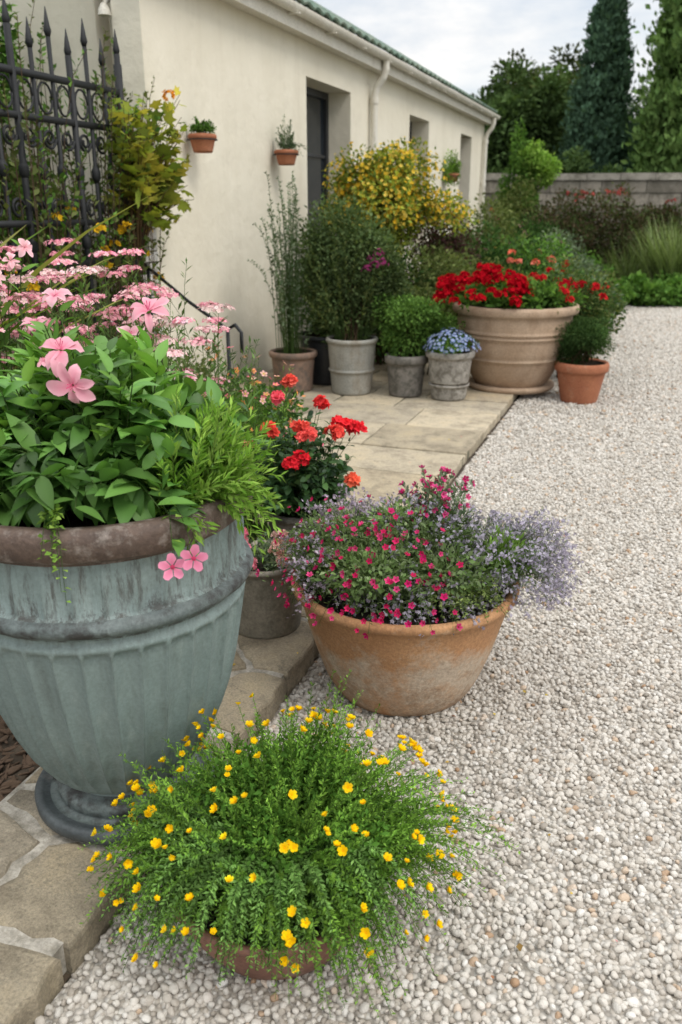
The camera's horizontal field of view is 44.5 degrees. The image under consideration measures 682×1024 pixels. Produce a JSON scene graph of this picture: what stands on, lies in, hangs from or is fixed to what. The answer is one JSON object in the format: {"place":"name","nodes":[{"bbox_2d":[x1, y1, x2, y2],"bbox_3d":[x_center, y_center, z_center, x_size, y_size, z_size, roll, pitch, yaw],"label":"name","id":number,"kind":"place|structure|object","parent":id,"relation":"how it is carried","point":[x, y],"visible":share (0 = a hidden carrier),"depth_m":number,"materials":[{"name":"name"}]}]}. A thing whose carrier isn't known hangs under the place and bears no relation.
{"place":"outdoors","nodes":[
{"label":"outdoors","id":0,"kind":"place"},
{"bbox_2d":[0,0,76,365],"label":"courtyard shrubs","id":1,"kind":"object","parent":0,"point":[3,58],"visible":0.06,"depth_m":5.72,"materials":[{"name":"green plant"}]},
{"bbox_2d":[0,334,519,1023],"bbox_3d":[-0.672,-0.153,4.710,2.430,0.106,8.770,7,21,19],"label":"stone paving","id":2,"kind":"structure","parent":0,"point":[48,941],"depth_m":2.53,"materials":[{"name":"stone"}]},
{"bbox_2d":[0,0,139,351],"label":"wrought iron gate","id":3,"kind":"structure","parent":2,"relation":"on","point":[76,143],"depth_m":4.85,"materials":[{"name":"black metal"}]},
{"bbox_2d":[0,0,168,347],"bbox_3d":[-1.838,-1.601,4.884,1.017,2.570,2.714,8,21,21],"label":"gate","id":4,"kind":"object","parent":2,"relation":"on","point":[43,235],"visible":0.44,"depth_m":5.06,"materials":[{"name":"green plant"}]},
{"bbox_2d":[100,85,193,256],"bbox_3d":[-1.279,-2.261,5.514,0.533,1.084,0.853,0,20,0],"label":"grape vine","id":5,"kind":"object","parent":4,"relation":"attached to","point":[165,180],"visible":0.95,"depth_m":5.46,"materials":[{"name":"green plant"}]},
{"bbox_2d":[0,467,253,844],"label":"garden urn","id":6,"kind":"object","parent":2,"relation":"on","point":[129,650],"visible":0.76,"depth_m":1.75,"materials":[{"name":"ceramic"}]},
{"bbox_2d":[20,288,207,580],"bbox_3d":[-0.461,-0.217,1.829,0.373,0.501,0.759,-9,22,-22],"label":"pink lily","id":7,"kind":"object","parent":6,"relation":"in","point":[58,362],"visible":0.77,"depth_m":1.63,"materials":[{"name":"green plant"}]},
{"bbox_2d":[0,317,271,556],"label":"leafy urn plant","id":8,"kind":"object","parent":6,"relation":"in","point":[79,462],"visible":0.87,"depth_m":1.69,"materials":[{"name":"green plant"}]},
{"bbox_2d":[36,384,288,605],"bbox_3d":[-0.381,-0.089,1.760,0.540,0.363,0.416,-8,21,-21],"label":"feathery trailing plant","id":9,"kind":"object","parent":6,"relation":"in","point":[223,482],"visible":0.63,"depth_m":1.72,"materials":[{"name":"green plant"}]},
{"bbox_2d":[0,529,270,801],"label":"bark mulch","id":10,"kind":"object","parent":2,"relation":"on","point":[18,765],"depth_m":2.34,"materials":[{"name":"wood"}]},
{"bbox_2d":[0,237,267,533],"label":"pink yarrow","id":11,"kind":"object","parent":10,"relation":"on","point":[48,275],"visible":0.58,"depth_m":3.09,"materials":[{"name":"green plant"}]},
{"bbox_2d":[0,296,303,539],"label":"bed foliage","id":12,"kind":"object","parent":10,"relation":"on","point":[202,369],"visible":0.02,"depth_m":4.97,"materials":[{"name":"green plant"}]},
{"bbox_2d":[0,194,166,378],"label":"arching grass","id":13,"kind":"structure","parent":12,"relation":"on","point":[23,245],"depth_m":2.61,"materials":[{"name":"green plant"}]},
{"bbox_2d":[195,336,331,538],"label":"airy pink flowers","id":14,"kind":"object","parent":10,"relation":"on","point":[252,383],"visible":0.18,"depth_m":3.67,"materials":[{"name":"green plant"}]},
{"bbox_2d":[143,263,243,384],"bbox_3d":[-0.970,-1.050,5.517,0.047,1.100,1.208,-16,25,-37],"label":"iron handrail","id":15,"kind":"object","parent":2,"relation":"on","point":[175,290],"visible":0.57,"depth_m":5.28,"materials":[{"name":"black metal"}]},
{"bbox_2d":[239,540,301,638],"bbox_3d":[-0.271,0.280,2.986,0.313,0.272,0.315,0,20,0],"label":"concrete bucket planter","id":16,"kind":"object","parent":2,"relation":"on","point":[265,613],"visible":0.42,"depth_m":2.88,"materials":[{"name":"concrete"}]},
{"bbox_2d":[244,527,292,571],"bbox_3d":[-0.287,0.131,2.904,0.298,0.190,0.307,0,20,0],"label":"pink sedum","id":17,"kind":"object","parent":16,"relation":"in","point":[269,557],"visible":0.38,"depth_m":2.87,"materials":[{"name":"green plant"}]},
{"bbox_2d":[269,347,316,392],"bbox_3d":[-0.400,-1.190,6.994,0.405,0.332,0.403,0,20,0],"label":"brown clay pot","id":18,"kind":"object","parent":2,"relation":"on","point":[302,370],"visible":0.8,"depth_m":6.86,"materials":[{"name":"ceramic"}]},
{"bbox_2d":[248,171,323,353],"bbox_3d":[-0.475,-1.981,6.750,0.754,1.449,0.481,15,25,35],"label":"willowy shrub","id":19,"kind":"object","parent":18,"relation":"on","point":[289,302],"visible":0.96,"depth_m":6.71,"materials":[{"name":"green plant"}]},
{"bbox_2d":[264,508,331,540],"bbox_3d":[-0.170,0.100,3.495,0.304,0.262,0.304,0,20,0],"label":"pot","id":20,"kind":"object","parent":2,"relation":"on","point":[286,523],"visible":0.11,"depth_m":3.35,"materials":[{"name":"ceramic"}]},
{"bbox_2d":[243,373,367,518],"bbox_3d":[-0.165,-0.248,3.333,0.543,0.590,0.534,0,20,0],"label":"coral rose bush","id":21,"kind":"object","parent":20,"relation":"in","point":[306,476],"visible":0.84,"depth_m":3.27,"materials":[{"name":"green plant"}]},
{"bbox_2d":[300,330,330,385],"bbox_3d":[-0.120,-1.359,7.327,0.526,0.422,0.522,0,20,0],"label":"dark tub planter","id":22,"kind":"object","parent":2,"relation":"on","point":[321,374],"visible":0.22,"depth_m":7.14,"materials":[{"name":"paint"}]},
{"bbox_2d":[293,248,388,336],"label":"dark shrub","id":23,"kind":"object","parent":22,"relation":"in","point":[367,267],"visible":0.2,"depth_m":7.18,"materials":[{"name":"green plant"}]},
{"bbox_2d":[326,334,377,395],"bbox_3d":[0.090,-1.219,6.899,0.433,0.452,0.435,0,20,0],"label":"zinc bucket planter","id":24,"kind":"object","parent":2,"relation":"on","point":[351,368],"visible":0.95,"depth_m":6.76,"materials":[{"name":"metal"}]},
{"bbox_2d":[284,182,415,347],"bbox_3d":[0.075,-1.966,6.849,1.137,1.408,0.776,0,20,0],"label":"rosemary shrub","id":25,"kind":"object","parent":24,"relation":"in","point":[345,290],"visible":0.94,"depth_m":6.70,"materials":[{"name":"green plant"}]},
{"bbox_2d":[284,193,496,374],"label":"mixed shrubs","id":26,"kind":"object","parent":2,"relation":"on","point":[428,273],"visible":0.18,"depth_m":8.02,"materials":[{"name":"green plant"}]},
{"bbox_2d":[318,136,478,357],"bbox_3d":[0.514,-2.522,8.044,1.499,2.047,1.157,7,21,19],"label":"yellow flowering shrub","id":27,"kind":"object","parent":2,"relation":"on","point":[383,176],"visible":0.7,"depth_m":7.74,"materials":[{"name":"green plant"}]},
{"bbox_2d":[384,351,427,397],"bbox_3d":[0.530,-1.129,6.826,0.354,0.332,0.354,0,20,0],"label":"stone pot","id":28,"kind":"object","parent":2,"relation":"on","point":[405,376],"visible":0.94,"depth_m":6.71,"materials":[{"name":"stone"}]},
{"bbox_2d":[368,292,465,356],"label":"round leaf bush","id":29,"kind":"object","parent":28,"relation":"in","point":[413,328],"visible":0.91,"depth_m":6.63,"materials":[{"name":"green plant"}]},
{"bbox_2d":[425,349,474,400],"bbox_3d":[0.870,-1.108,6.695,0.394,0.382,0.394,0,20,0],"label":"stone pot","id":30,"kind":"object","parent":2,"relation":"on","point":[449,376],"visible":0.98,"depth_m":6.57,"materials":[{"name":"stone"}]},
{"bbox_2d":[422,328,480,354],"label":"blue forget me nots","id":31,"kind":"object","parent":30,"relation":"in","point":[454,344],"visible":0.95,"depth_m":6.50,"materials":[{"name":"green plant"}]},
{"bbox_2d":[453,301,579,394],"bbox_3d":[1.456,-1.415,7.071,1.038,0.702,1.030,0,20,0],"label":"clay planter","id":32,"kind":"object","parent":2,"relation":"on","point":[514,355],"visible":0.77,"depth_m":6.71,"materials":[{"name":"ceramic"}]},
{"bbox_2d":[432,262,608,316],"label":"red geraniums","id":33,"kind":"object","parent":32,"relation":"in","point":[494,288],"visible":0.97,"depth_m":6.62,"materials":[{"name":"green plant"}]},
{"bbox_2d":[411,173,626,323],"bbox_3d":[2.821,-3.972,12.238,2.585,2.138,9.302,6,21,15],"label":"mixed border","id":34,"kind":"object","parent":2,"relation":"on","point":[531,248],"visible":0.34,"depth_m":10.83,"materials":[{"name":"green plant"}]},
{"bbox_2d":[494,118,562,234],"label":"climbing shrub","id":35,"kind":"object","parent":2,"relation":"on","point":[531,161],"visible":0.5,"depth_m":16.66,"materials":[{"name":"green plant"}]},
{"bbox_2d":[506,249,555,275],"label":"orange blooms","id":36,"kind":"object","parent":2,"relation":"on","point":[517,261],"visible":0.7,"depth_m":8.45,"materials":[{"name":"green plant"}]},
{"bbox_2d":[502,180,681,275],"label":"red leaf hedge","id":37,"kind":"object","parent":2,"relation":"on","point":[586,227],"visible":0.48,"depth_m":14.81,"materials":[{"name":"green plant"}]},
{"bbox_2d":[596,213,681,281],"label":"ornamental grass","id":38,"kind":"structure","parent":2,"relation":"on","point":[666,256],"depth_m":14.02,"materials":[{"name":"green plant"}]},
{"bbox_2d":[606,269,681,307],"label":"leafy ground plants","id":39,"kind":"object","parent":2,"relation":"on","point":[642,290],"visible":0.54,"depth_m":13.35,"materials":[{"name":"green plant"}]},
{"bbox_2d":[51,397,519,1003],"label":"gravel drive","id":40,"kind":"structure","parent":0,"point":[265,727],"depth_m":1.80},
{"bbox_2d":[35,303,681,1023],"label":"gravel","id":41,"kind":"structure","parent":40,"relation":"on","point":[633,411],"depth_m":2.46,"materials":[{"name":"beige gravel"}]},
{"bbox_2d":[554,358,609,404],"bbox_3d":[1.965,-1.072,6.846,0.434,0.332,0.434,0,20,0],"label":"terracotta pot","id":42,"kind":"object","parent":41,"relation":"on","point":[579,384],"visible":0.96,"depth_m":6.71,"materials":[{"name":"ceramic"}]},
{"bbox_2d":[537,252,627,378],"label":"red flowering shrub","id":43,"kind":"object","parent":42,"relation":"in","point":[600,310],"visible":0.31,"depth_m":7.50,"materials":[{"name":"green plant"}]},
{"bbox_2d":[553,315,617,365],"bbox_3d":[1.957,-1.365,6.748,0.573,0.446,0.508,0,20,0],"label":"dwarf conifer","id":44,"kind":"object","parent":42,"relation":"in","point":[588,335],"visible":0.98,"depth_m":6.66,"materials":[{"name":"green plant"}]},
{"bbox_2d":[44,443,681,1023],"bbox_3d":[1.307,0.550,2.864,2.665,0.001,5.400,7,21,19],"label":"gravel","id":45,"kind":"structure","parent":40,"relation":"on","point":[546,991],"depth_m":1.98,"materials":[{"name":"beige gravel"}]},
{"bbox_2d":[166,868,387,980],"bbox_3d":[-0.140,0.837,1.841,0.484,0.174,0.484,0,20,0],"label":"clay bowl planter","id":46,"kind":"object","parent":45,"relation":"on","point":[241,964],"visible":0.16,"depth_m":1.65,"materials":[{"name":"ceramic"}]},
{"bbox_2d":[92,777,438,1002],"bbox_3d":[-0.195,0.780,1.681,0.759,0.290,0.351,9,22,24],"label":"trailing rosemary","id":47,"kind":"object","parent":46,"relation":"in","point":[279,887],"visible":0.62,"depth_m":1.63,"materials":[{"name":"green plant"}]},
{"bbox_2d":[78,669,522,1018],"bbox_3d":[-0.148,0.653,1.784,0.797,0.453,0.800,-16,25,-36],"label":"yellow flowering plant","id":48,"kind":"object","parent":46,"relation":"in","point":[300,797],"visible":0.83,"depth_m":1.72,"materials":[{"name":"green plant"}]},
{"bbox_2d":[291,570,519,716],"bbox_3d":[0.204,0.390,2.739,0.730,0.402,0.726,0,20,0],"label":"terracotta bowl planter","id":49,"kind":"object","parent":45,"relation":"on","point":[401,669],"visible":0.64,"depth_m":2.48,"materials":[{"name":"ceramic"}]},
{"bbox_2d":[255,465,500,639],"bbox_3d":[0.148,0.124,2.584,0.734,0.425,0.739,-11,23,-28],"label":"magenta dianthus","id":50,"kind":"object","parent":49,"relation":"in","point":[356,567],"visible":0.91,"depth_m":2.48,"materials":[{"name":"green plant"}]},
{"bbox_2d":[274,483,583,637],"bbox_3d":[0.287,0.128,2.623,1.027,0.384,0.687,0,20,0],"label":"lilac catmint","id":51,"kind":"object","parent":49,"relation":"in","point":[546,575],"visible":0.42,"depth_m":2.54,"materials":[{"name":"purple plant"}]},
{"bbox_2d":[391,522,545,628],"bbox_3d":[0.400,0.178,2.474,0.534,0.218,0.305,-11,22,-27],"label":"green thyme","id":52,"kind":"object","parent":49,"relation":"on","point":[515,542],"visible":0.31,"depth_m":2.45,"materials":[{"name":"green plant"}]},
{"bbox_2d":[295,0,664,117],"label":"sky","id":53,"kind":"structure","parent":0,"point":[459,41],"materials":[{"name":"white"}]},
{"bbox_2d":[628,79,657,153],"bbox_3d":[10.769,-12.062,29.219,4.209,5.688,4.228,-9,22,-24],"label":"broadleaf tree","id":54,"kind":"object","parent":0,"point":[638,103],"visible":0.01,"depth_m":27.80,"materials":[{"name":"green plant"}]},
{"label":"ground","id":55,"kind":"structure","parent":0,"visible":0},
{"bbox_2d":[0,0,500,388],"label":"cream cottage","id":56,"kind":"structure","parent":55,"relation":"on","point":[245,76],"depth_m":7.12,"materials":[{"name":"beige paint"}]},
{"bbox_2d":[186,125,217,152],"bbox_3d":[-1.030,-2.759,6.148,0.239,0.200,0.224,0,20,0],"label":"hanging wall pot","id":57,"kind":"object","parent":56,"relation":"attached to","point":[202,142],"visible":1,"depth_m":6.09,"materials":[{"name":"ceramic"}]},
{"bbox_2d":[273,149,298,165],"bbox_3d":[-0.498,-3.235,7.514,0.244,0.200,0.234,0,20,0],"label":"hanging wall pot","id":58,"kind":"object","parent":56,"relation":"attached to","point":[285,157],"visible":1,"depth_m":7.46,"materials":[{"name":"ceramic"}]},
{"bbox_2d":[189,115,461,186],"bbox_3d":[0.406,-4.173,9.695,0.364,0.580,8.361,7,21,18],"label":"wall pot greenery","id":59,"kind":"object","parent":56,"relation":"attached to","point":[452,166],"depth_m":7.46,"materials":[{"name":"green plant"}]},
{"bbox_2d":[306,86,411,329],"bbox_3d":[0.729,-4.212,12.014,0.060,2.698,7.786,7,21,19],"label":"door and window joinery","id":60,"kind":"structure","parent":56,"relation":"in","point":[317,102],"depth_m":9.22,"materials":[{"name":"paint"}]},
{"bbox_2d":[445,173,459,181],"bbox_3d":[1.775,-5.383,13.328,0.254,0.200,0.255,0,20,0],"label":"hanging wall pot","id":61,"kind":"object","parent":56,"relation":"attached to","point":[454,175],"visible":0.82,"depth_m":13.24,"materials":[{"name":"ceramic"}]},
{"bbox_2d":[470,57,576,172],"bbox_3d":[5.221,-10.642,25.390,4.466,5.638,4.069,0,20,0],"label":"broadleaf tree","id":62,"kind":"object","parent":55,"relation":"on","point":[537,114],"visible":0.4,"depth_m":24.09,"materials":[{"name":"green plant"}]},
{"bbox_2d":[488,41,584,158],"bbox_3d":[6.562,-11.676,27.100,4.154,6.410,4.432,10,22,26],"label":"broadleaf tree","id":63,"kind":"object","parent":55,"relation":"on","point":[572,60],"visible":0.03,"depth_m":25.97,"materials":[{"name":"green plant"}]},
{"bbox_2d":[486,145,628,172],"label":"background hedge","id":64,"kind":"object","parent":55,"relation":"on","point":[570,165],"visible":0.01,"depth_m":20.55,"materials":[{"name":"green plant"}]},
{"bbox_2d":[483,173,681,257],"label":"stone boundary wall","id":65,"kind":"structure","parent":55,"relation":"on","point":[656,189],"depth_m":18.18,"materials":[{"name":"grey stone"}]},
{"bbox_2d":[552,0,640,172],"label":"conifer tree","id":66,"kind":"object","parent":55,"relation":"on","point":[598,119],"visible":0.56,"depth_m":22.45,"materials":[{"name":"green plant"}]},
{"bbox_2d":[621,0,681,172],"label":"conifer tree","id":67,"kind":"object","parent":55,"relation":"on","point":[658,148],"visible":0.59,"depth_m":19.14,"materials":[{"name":"green plant"}]}
]}

